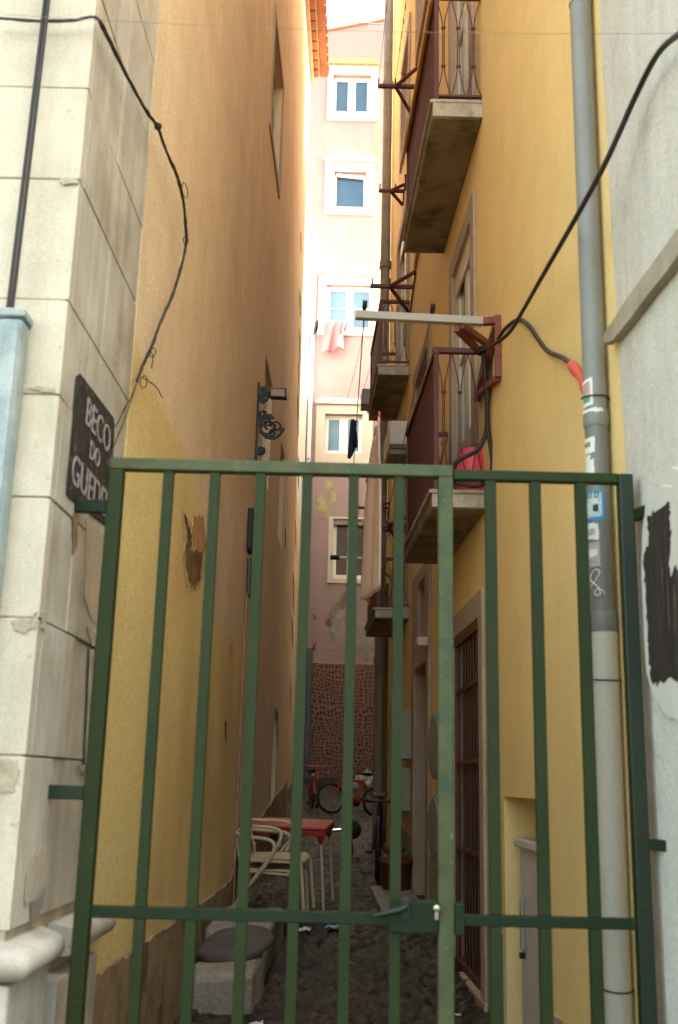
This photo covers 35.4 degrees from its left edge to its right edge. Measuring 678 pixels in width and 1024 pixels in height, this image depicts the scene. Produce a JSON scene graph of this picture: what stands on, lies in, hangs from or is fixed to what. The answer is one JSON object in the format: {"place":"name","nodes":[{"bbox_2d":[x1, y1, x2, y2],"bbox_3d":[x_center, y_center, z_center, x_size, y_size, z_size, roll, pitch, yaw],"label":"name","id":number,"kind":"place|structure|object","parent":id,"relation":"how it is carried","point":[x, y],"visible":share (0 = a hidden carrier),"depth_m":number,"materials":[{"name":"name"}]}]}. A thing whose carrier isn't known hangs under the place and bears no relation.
{"place":"outdoors","nodes":[
{"label":"outdoors","id":0,"kind":"place"},
{"bbox_2d":[173,777,489,1023],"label":"alley paving","id":1,"kind":"structure","parent":0,"point":[317,977],"depth_m":7.58,"materials":[{"name":"grey stone"}]},
{"bbox_2d":[193,956,263,1014],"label":"stone block","id":2,"kind":"structure","parent":1,"relation":"on","point":[213,989],"depth_m":6.12,"materials":[{"name":"grey stone"}]},
{"bbox_2d":[196,925,274,962],"bbox_3d":[-0.649,2.732,6.703,0.483,0.179,0.507,1,-14,0],"label":"stone disc","id":3,"kind":"object","parent":2,"relation":"on","point":[218,946],"visible":0.72,"depth_m":6.64,"materials":[{"name":"grey stone"}]},
{"bbox_2d":[204,905,282,978],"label":"stone block","id":4,"kind":"structure","parent":1,"relation":"on","point":[275,929],"depth_m":7.21,"materials":[{"name":"grey stone"}]},
{"bbox_2d":[249,1020,263,1023],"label":"litter","id":5,"kind":"object","parent":1,"relation":"on","point":[257,1022],"visible":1,"depth_m":5.75,"materials":[{"name":"paper"}]},
{"bbox_2d":[233,828,308,909],"bbox_3d":[-0.604,3.024,8.803,0.642,0.757,0.569,-2,-10,12],"label":"bistro chair","id":6,"kind":"object","parent":1,"relation":"on","point":[268,866],"visible":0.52,"depth_m":8.76,"materials":[{"name":"beige plastic"}]},
{"bbox_2d":[236,818,314,909],"bbox_3d":[-0.559,2.944,8.835,0.642,0.757,0.569,-3,-11,8],"label":"bistro chair","id":7,"kind":"object","parent":6,"relation":"on","point":[259,857],"visible":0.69,"depth_m":8.85,"materials":[{"name":"beige plastic"}]},
{"bbox_2d":[248,817,334,909],"bbox_3d":[-0.421,3.175,9.586,0.704,0.722,0.680,1,-10,7],"label":"bar table","id":8,"kind":"object","parent":1,"relation":"on","point":[320,829],"visible":0.63,"depth_m":9.38,"materials":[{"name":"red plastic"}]},
{"bbox_2d":[299,926,310,931],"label":"litter","id":9,"kind":"object","parent":1,"relation":"on","point":[304,928],"visible":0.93,"depth_m":8.34,"materials":[{"name":"paper"}]},
{"bbox_2d":[271,820,360,856],"bbox_3d":[-0.318,3.847,12.507,1.152,0.444,0.338,1,-14,0],"label":"kick scooter","id":10,"kind":"object","parent":1,"relation":"on","point":[356,829],"visible":0.37,"depth_m":12.42,"materials":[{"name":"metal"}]},
{"bbox_2d":[304,765,328,808],"bbox_3d":[-0.410,4.628,17.748,0.414,0.714,1.260,4,-21,-7],"label":"bicycle","id":11,"kind":"object","parent":1,"relation":"on","point":[313,790],"visible":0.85,"depth_m":17.68,"materials":[{"name":"red metal"}]},
{"bbox_2d":[325,924,338,928],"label":"litter","id":12,"kind":"object","parent":1,"relation":"on","point":[332,926],"visible":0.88,"depth_m":8.43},
{"bbox_2d":[316,770,372,815],"bbox_3d":[0.240,4.548,17.174,1.300,0.724,0.413,11,-26,-20],"label":"bicycle","id":13,"kind":"object","parent":1,"relation":"on","point":[356,801],"visible":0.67,"depth_m":17.12,"materials":[{"name":"red metal"}]},
{"bbox_2d":[353,768,372,792],"bbox_3d":[0.493,4.562,18.035,0.654,0.409,0.358,6,-15,-19],"label":"plastic bag","id":14,"kind":"object","parent":1,"relation":"on","point":[368,781],"visible":0.45,"depth_m":17.96,"materials":[{"name":"white plastic"}]},
{"bbox_2d":[360,792,389,880],"bbox_3d":[0.437,3.518,11.639,0.414,0.808,1.690,1,-6,3],"label":"bicycle","id":15,"kind":"object","parent":1,"relation":"on","point":[377,841],"visible":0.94,"depth_m":11.17,"materials":[{"name":"black metal"}]},
{"bbox_2d":[370,886,417,911],"bbox_3d":[0.531,3.611,9.766,0.400,0.180,1.517,2,-14,-2],"label":"doorstep","id":16,"kind":"object","parent":1,"relation":"on","point":[380,894],"visible":0.34,"depth_m":9.89,"materials":[{"name":"white stone"}]},
{"bbox_2d":[377,844,414,890],"bbox_3d":[0.569,3.467,10.377,0.427,0.469,0.450,1,-14,0],"label":"potted plant","id":17,"kind":"object","parent":16,"relation":"on","point":[406,864],"visible":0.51,"depth_m":10.26,"materials":[{"name":"green plant"}]},
{"bbox_2d":[514,837,539,1023],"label":"meter cabinet","id":18,"kind":"object","parent":1,"relation":"on","point":[528,955],"visible":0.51,"depth_m":5.57,"materials":[{"name":"metal"}]},
{"bbox_2d":[327,19,383,24],"bbox_3d":[0.510,-11.013,23.952,4.579,2.272,0.171,13,-18,-38],"label":"overhead wire","id":19,"kind":"object","parent":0,"point":[354,22],"visible":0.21,"depth_m":23.81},
{"bbox_2d":[326,0,393,28],"label":"sky","id":20,"kind":"structure","parent":0,"point":[345,10],"materials":[{"name":"white"}]},
{"bbox_2d":[454,447,483,489],"bbox_3d":[0.910,-0.253,7.218,0.280,0.330,0.280,1,-14,0],"label":"red pot","id":21,"kind":"object","parent":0,"point":[468,463],"visible":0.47,"depth_m":7.11,"materials":[{"name":"plastic"}]},
{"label":"ground","id":22,"kind":"structure","parent":0,"visible":0},
{"bbox_2d":[0,0,158,1023],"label":"corner building","id":23,"kind":"structure","parent":22,"relation":"on","point":[76,292],"depth_m":3.67,"materials":[{"name":"stone"}]},
{"bbox_2d":[0,307,32,605],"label":"metal utility box","id":24,"kind":"object","parent":23,"relation":"attached to","point":[14,326],"visible":0.99,"depth_m":3.40,"materials":[{"name":"grey metal"}]},
{"bbox_2d":[5,0,50,318],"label":"power cable","id":25,"kind":"object","parent":24,"relation":"attached to","point":[35,101],"visible":0.89,"depth_m":3.64,"materials":[{"name":"black rubber"}]},
{"bbox_2d":[65,374,114,524],"bbox_3d":[-0.910,-0.210,3.939,0.008,0.473,0.625,1,-14,1],"label":"street sign","id":26,"kind":"object","parent":23,"relation":"attached to","point":[92,436],"visible":0.87,"depth_m":3.86,"materials":[{"name":"black metal"}]},
{"bbox_2d":[0,15,187,465],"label":"cable bundle","id":27,"kind":"object","parent":23,"relation":"attached to","point":[157,126],"visible":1,"depth_m":4.63,"materials":[{"name":"black rubber"}]},
{"bbox_2d":[48,457,454,1023],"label":"gate leaf","id":28,"kind":"object","parent":23,"relation":"attached to","point":[403,915],"visible":0.99,"depth_m":3.49,"materials":[{"name":"green paint"}]},
{"bbox_2d":[90,0,328,1023],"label":"ochre building","id":29,"kind":"structure","parent":22,"relation":"on","point":[230,109],"depth_m":6.89,"materials":[{"name":"orange paint"}]},
{"bbox_2d":[261,379,266,460],"bbox_3d":[-0.844,-0.915,11.160,0.058,1.210,0.901,1,-14,1],"label":"window","id":30,"kind":"structure","parent":29,"relation":"in","point":[263,439],"depth_m":11.55,"materials":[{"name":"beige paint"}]},
{"bbox_2d":[254,382,286,460],"bbox_3d":[-0.639,-0.841,9.987,0.282,0.800,0.122,1,-14,0],"label":"wall lamp","id":31,"kind":"object","parent":29,"relation":"attached to","point":[276,393],"visible":1,"depth_m":10.00,"materials":[{"name":"metal"}]},
{"bbox_2d":[272,65,276,144],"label":"window","id":32,"kind":"structure","parent":29,"relation":"in","point":[274,84],"depth_m":12.13,"materials":[{"name":"beige paint"}]},
{"bbox_2d":[296,186,310,521],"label":"party wall","id":33,"kind":"structure","parent":29,"relation":"on","point":[304,361],"depth_m":24.91,"materials":[{"name":"white paint"}]},
{"bbox_2d":[303,648,312,778],"bbox_3d":[-0.748,4.894,25.422,0.148,3.250,0.148,1,-14,0],"label":"dark downpipe","id":34,"kind":"object","parent":29,"relation":"attached to","point":[308,710],"visible":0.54,"depth_m":25.39,"materials":[{"name":"black metal"}]},
{"bbox_2d":[306,260,316,461],"bbox_3d":[-0.750,-2.500,27.292,0.134,8.700,0.134,1,-14,0],"label":"white downpipe","id":35,"kind":"object","parent":29,"relation":"attached to","point":[310,391],"visible":0.64,"depth_m":27.59,"materials":[{"name":"paint"}]},
{"bbox_2d":[305,18,392,777],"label":"pink building","id":36,"kind":"structure","parent":22,"relation":"on","point":[344,176],"depth_m":27.95,"materials":[{"name":"paint"}]},
{"bbox_2d":[315,397,372,462],"bbox_3d":[0.136,-2.049,27.369,1.551,1.786,0.320,1,-14,0],"label":"window","id":37,"kind":"structure","parent":36,"relation":"in","point":[334,431],"depth_m":27.41,"materials":[{"name":"white paint"}]},
{"bbox_2d":[327,516,363,583],"bbox_3d":[0.342,0.976,26.646,1.226,1.696,0.242,1,-14,0],"label":"window","id":38,"kind":"structure","parent":36,"relation":"in","point":[338,534],"depth_m":26.69,"materials":[{"name":"white wood"}]},
{"bbox_2d":[317,268,380,336],"bbox_3d":[0.267,-5.543,28.254,1.714,1.868,0.320,1,-14,0],"label":"window","id":39,"kind":"structure","parent":36,"relation":"in","point":[342,303],"depth_m":28.32,"materials":[{"name":"white paint"}]},
{"bbox_2d":[324,155,376,215],"bbox_3d":[0.304,-8.922,29.109,1.467,1.760,0.320,1,-14,0],"label":"window","id":40,"kind":"structure","parent":36,"relation":"in","point":[349,193],"depth_m":29.14,"materials":[{"name":"white paint"}]},
{"bbox_2d":[326,58,379,121],"bbox_3d":[0.385,-11.828,29.845,1.502,1.939,0.320,1,-14,0],"label":"window","id":41,"kind":"structure","parent":36,"relation":"in","point":[349,98],"depth_m":29.90,"materials":[{"name":"beige stone"}]},
{"bbox_2d":[364,0,637,1023],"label":"yellow building","id":42,"kind":"structure","parent":22,"relation":"on","point":[482,152],"depth_m":6.67,"materials":[{"name":"paint"}]},
{"bbox_2d":[330,555,389,577],"bbox_3d":[0.284,0.726,14.156,0.806,0.296,0.068,1,-14,0],"label":"laundry rod","id":43,"kind":"object","parent":42,"relation":"attached to","point":[335,557],"visible":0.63,"depth_m":14.16,"materials":[{"name":"white paint"}]},
{"bbox_2d":[361,389,369,410],"bbox_3d":[0.531,-1.518,14.416,0.467,0.220,0.300,1,-14,0],"label":"vent box","id":44,"kind":"object","parent":42,"relation":"attached to","point":[365,395],"visible":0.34,"depth_m":14.28,"materials":[{"name":"grey metal"}]},
{"bbox_2d":[358,502,389,522],"bbox_3d":[0.453,-0.013,14.809,0.508,0.295,0.327,1,-14,0],"label":"clothesline bracket","id":45,"kind":"object","parent":42,"relation":"attached to","point":[383,508],"visible":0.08,"depth_m":14.80,"materials":[{"name":"red metal"}]},
{"bbox_2d":[372,0,392,839],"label":"corner downpipe","id":46,"kind":"object","parent":42,"relation":"attached to","point":[378,657],"visible":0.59,"depth_m":15.71,"materials":[{"name":"metal"}]},
{"bbox_2d":[382,583,388,842],"bbox_3d":[0.603,2.553,13.696,0.046,3.300,0.046,7,-15,-22],"label":"service pipe","id":47,"kind":"object","parent":42,"relation":"attached to","point":[385,721],"visible":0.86,"depth_m":13.64,"materials":[{"name":"grey metal"}]},
{"bbox_2d":[379,183,404,205],"bbox_3d":[0.698,-4.224,14.020,0.347,0.253,0.270,1,-14,0],"label":"clothesline bracket","id":48,"kind":"object","parent":42,"relation":"attached to","point":[394,190],"visible":1,"depth_m":14.01,"materials":[{"name":"red metal"}]},
{"bbox_2d":[370,270,415,312],"bbox_3d":[0.623,-2.579,12.366,0.514,0.319,0.628,1,-14,0],"label":"clothesline bracket","id":49,"kind":"object","parent":42,"relation":"attached to","point":[393,285],"visible":1,"depth_m":12.36,"materials":[{"name":"red metal"}]},
{"bbox_2d":[347,291,370,397],"bbox_3d":[0.260,-2.188,14.403,0.006,0.187,4.158,2,-14,-3],"label":"clothesline","id":50,"kind":"object","parent":49,"relation":"attached to","point":[359,349],"visible":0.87,"depth_m":14.31,"materials":[{"name":"fabric"}]},
{"bbox_2d":[382,515,405,536],"bbox_3d":[0.569,0.236,11.809,0.474,0.388,0.628,1,-14,0],"label":"clothesline bracket","id":51,"kind":"object","parent":42,"relation":"attached to","point":[389,526],"visible":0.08,"depth_m":11.81,"materials":[{"name":"red metal"}]},
{"bbox_2d":[383,421,408,463],"bbox_3d":[0.679,-0.751,12.418,0.248,0.360,0.908,2,-14,-2],"label":"air unit","id":52,"kind":"object","parent":42,"relation":"attached to","point":[394,440],"visible":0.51,"depth_m":12.03,"materials":[{"name":"white metal"}]},
{"bbox_2d":[378,65,417,113],"bbox_3d":[0.708,-5.071,12.739,0.486,0.301,0.685,1,-14,0],"label":"clothesline bracket","id":53,"kind":"object","parent":42,"relation":"attached to","point":[398,85],"visible":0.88,"depth_m":12.73,"materials":[{"name":"red metal"}]},
{"bbox_2d":[379,0,387,74],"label":"clothesline","id":54,"kind":"object","parent":53,"relation":"attached to","point":[383,38],"visible":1,"depth_m":12.09,"materials":[{"name":"metal"}]},
{"bbox_2d":[395,3,405,79],"bbox_3d":[0.789,-6.021,9.625,0.006,0.076,6.502,2,-14,-2],"label":"clothesline","id":55,"kind":"object","parent":53,"relation":"attached to","point":[400,43],"visible":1,"depth_m":12.13,"materials":[{"name":"metal"}]},
{"bbox_2d":[393,414,407,607],"bbox_3d":[0.804,0.173,12.960,0.145,2.360,1.522,2,-14,-2],"label":"balcony door","id":56,"kind":"structure","parent":42,"relation":"in","point":[406,417],"depth_m":12.14,"materials":[{"name":"wood"}]},
{"bbox_2d":[395,199,408,364],"bbox_3d":[0.874,-2.724,13.694,0.145,2.380,1.522,2,-14,-2],"label":"balcony door","id":57,"kind":"structure","parent":42,"relation":"in","point":[402,258],"depth_m":14.13,"materials":[{"name":"wood"}]},
{"bbox_2d":[399,12,410,173],"bbox_3d":[0.944,-5.606,14.268,0.155,1.630,1.221,2,-14,-2],"label":"window","id":58,"kind":"structure","parent":42,"relation":"in","point":[404,114],"depth_m":14.49,"materials":[{"name":"stone"}]},
{"bbox_2d":[401,767,410,810],"bbox_3d":[0.662,2.918,11.180,0.127,0.440,0.604,2,-14,-2],"label":"meter box","id":59,"kind":"object","parent":42,"relation":"attached to","point":[406,788],"visible":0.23,"depth_m":10.89,"materials":[{"name":"grey metal"}]},
{"bbox_2d":[402,710,410,759],"bbox_3d":[0.674,2.362,11.202,0.137,0.490,0.634,2,-14,-2],"label":"meter box","id":60,"kind":"object","parent":42,"relation":"attached to","point":[406,734],"visible":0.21,"depth_m":10.90,"materials":[{"name":"grey metal"}]},
{"bbox_2d":[414,253,419,269],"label":"window","id":61,"kind":"structure","parent":42,"relation":"in","point":[416,255],"depth_m":11.96,"materials":[{"name":"stone"}]},
{"bbox_2d":[410,564,430,898],"bbox_3d":[0.900,2.123,10.134,0.275,3.201,1.431,2,-14,-2],"label":"door","id":62,"kind":"structure","parent":42,"relation":"in","point":[420,679],"depth_m":10.44,"materials":[{"name":"wood"}]},
{"bbox_2d":[414,637,427,647],"bbox_3d":[0.754,1.201,9.768,0.108,0.080,0.200,1,-14,0],"label":"alarm box","id":63,"kind":"object","parent":42,"relation":"attached to","point":[420,642],"visible":1,"depth_m":9.68,"materials":[{"name":"white plastic"}]},
{"bbox_2d":[415,0,427,65],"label":"window","id":64,"kind":"structure","parent":42,"relation":"in","point":[420,5],"depth_m":12.61,"materials":[{"name":"wood"}]},
{"bbox_2d":[413,324,430,407],"bbox_3d":[0.901,-0.855,10.926,0.155,1.680,1.471,2,-14,-2],"label":"window","id":65,"kind":"structure","parent":42,"relation":"in","point":[427,350],"depth_m":11.07,"materials":[{"name":"wood"}]},
{"bbox_2d":[355,300,501,401],"bbox_3d":[0.724,-1.041,6.782,1.144,0.542,0.646,13,-18,-38],"label":"clothesline bracket","id":66,"kind":"object","parent":42,"relation":"attached to","point":[465,332],"visible":0.91,"depth_m":6.69,"materials":[{"name":"brown metal"}]},
{"bbox_2d":[353,321,363,462],"bbox_3d":[0.134,-0.347,10.455,0.008,0.072,7.700,1,-14,0],"label":"clothesline","id":67,"kind":"object","parent":66,"relation":"attached to","point":[359,381],"visible":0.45,"depth_m":7.89,"materials":[{"name":"fabric"}]},
{"bbox_2d":[347,419,357,458],"bbox_3d":[0.119,-0.619,9.028,0.091,0.361,0.062,1,-14,0],"label":"hanging sock","id":68,"kind":"object","parent":67,"relation":"hanging from","point":[353,442],"visible":0.99,"depth_m":9.02,"materials":[{"name":"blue fabric"}]},
{"bbox_2d":[365,427,375,482],"bbox_3d":[0.295,-0.509,9.516,0.109,0.548,0.142,1,-14,0],"label":"hanging cloth","id":69,"kind":"object","parent":67,"relation":"hanging from","point":[371,448],"visible":0.15,"depth_m":9.56,"materials":[{"name":"pink fabric"}]},
{"bbox_2d":[360,411,381,605],"bbox_3d":[0.261,0.018,8.456,0.089,1.389,1.008,2,-14,-3],"label":"hanging towel","id":70,"kind":"object","parent":67,"relation":"hanging from","point":[371,560],"visible":0.92,"depth_m":8.22,"materials":[{"name":"beige fabric"}]},
{"bbox_2d":[382,324,428,534],"bbox_3d":[0.548,-0.324,10.452,0.008,0.075,7.700,1,-14,0],"label":"clothesline","id":71,"kind":"object","parent":66,"relation":"attached to","point":[410,410],"visible":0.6,"depth_m":8.32,"materials":[{"name":"metal"}]},
{"bbox_2d":[428,795,436,862],"bbox_3d":[0.786,2.498,8.368,0.097,0.520,0.682,2,-14,-2],"label":"oval board","id":72,"kind":"object","parent":42,"relation":"attached to","point":[432,827],"visible":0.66,"depth_m":8.34,"materials":[{"name":"brown wood"}]},
{"bbox_2d":[428,713,436,779],"bbox_3d":[0.801,1.883,8.524,0.097,0.530,0.682,2,-14,-2],"label":"oval board","id":73,"kind":"object","parent":42,"relation":"attached to","point":[432,747],"visible":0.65,"depth_m":8.50,"materials":[{"name":"brown wood"}]},
{"bbox_2d":[448,1,474,99],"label":"balcony door","id":74,"kind":"structure","parent":42,"relation":"in","point":[465,22],"depth_m":9.19,"materials":[{"name":"wood"}]},
{"bbox_2d":[449,189,477,489],"bbox_3d":[1.007,-1.076,8.166,0.145,2.380,1.271,2,-14,-2],"label":"balcony door","id":75,"kind":"structure","parent":42,"relation":"in","point":[462,288],"depth_m":8.36,"materials":[{"name":"wood"}]},
{"bbox_2d":[453,588,487,1001],"bbox_3d":[0.938,1.895,7.358,0.142,2.500,1.521,2,-14,-2],"label":"door","id":76,"kind":"structure","parent":42,"relation":"in","point":[470,889],"depth_m":7.39,"materials":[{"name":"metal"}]},
{"bbox_2d":[496,318,582,393],"bbox_3d":[1.014,-0.775,5.444,0.073,1.179,2.139,1,-14,0],"label":"taped cable","id":77,"kind":"object","parent":42,"relation":"attached to","point":[574,368],"visible":0.82,"depth_m":4.97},
{"bbox_2d":[452,31,677,487],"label":"black electrical cable","id":78,"kind":"object","parent":42,"relation":"attached to","point":[668,42],"visible":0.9,"depth_m":4.69,"materials":[{"name":"black rubber"}]},
{"bbox_2d":[568,0,633,1023],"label":"grey drainpipe","id":79,"kind":"object","parent":42,"relation":"attached to","point":[618,991],"visible":0.9,"depth_m":4.03,"materials":[{"name":"metal"}]},
{"bbox_2d":[599,0,677,1023],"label":"white building","id":80,"kind":"structure","parent":22,"relation":"on","point":[642,329],"depth_m":3.61,"materials":[{"name":"paint"}]},
{"bbox_2d":[4,14,673,33],"bbox_3d":[0.008,-1.605,3.501,2.432,0.038,0.002,1,-14,0],"label":"overhead wire","id":81,"kind":"object","parent":80,"relation":"attached to","point":[377,31],"visible":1,"depth_m":3.50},
{"bbox_2d":[453,469,666,1023],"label":"gate leaf","id":82,"kind":"object","parent":80,"relation":"attached to","point":[594,922],"visible":0.94,"depth_m":3.49,"materials":[{"name":"green paint"}]},
{"bbox_3d":[-0.192,-5.013,27.725,1.019,0.022,0.012,1,-14,0],"label":"clothesline","id":83,"kind":"object","parent":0,"visible":0},
{"bbox_2d":[312,320,318,337],"bbox_3d":[-0.617,-4.795,27.718,0.163,0.487,0.142,1,-14,0],"label":"hanging cloth","id":84,"kind":"object","parent":83,"relation":"hanging from","point":[315,327],"visible":1,"depth_m":27.73,"materials":[{"name":"grey fabric"}]},
{"bbox_2d":[321,321,343,352],"bbox_3d":[-0.166,-4.571,27.664,0.598,0.887,0.173,1,-14,0],"label":"hanging cloth","id":85,"kind":"object","parent":83,"relation":"hanging from","point":[332,337],"visible":1,"depth_m":27.67,"materials":[{"name":"pink fabric"}]},
{"bbox_2d":[341,321,348,331],"bbox_3d":[0.141,-4.845,27.736,0.215,0.353,0.144,1,-14,0],"label":"hanging cloth","id":86,"kind":"object","parent":83,"relation":"hanging from","point":[344,325],"visible":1,"depth_m":27.74,"materials":[{"name":"fabric"}]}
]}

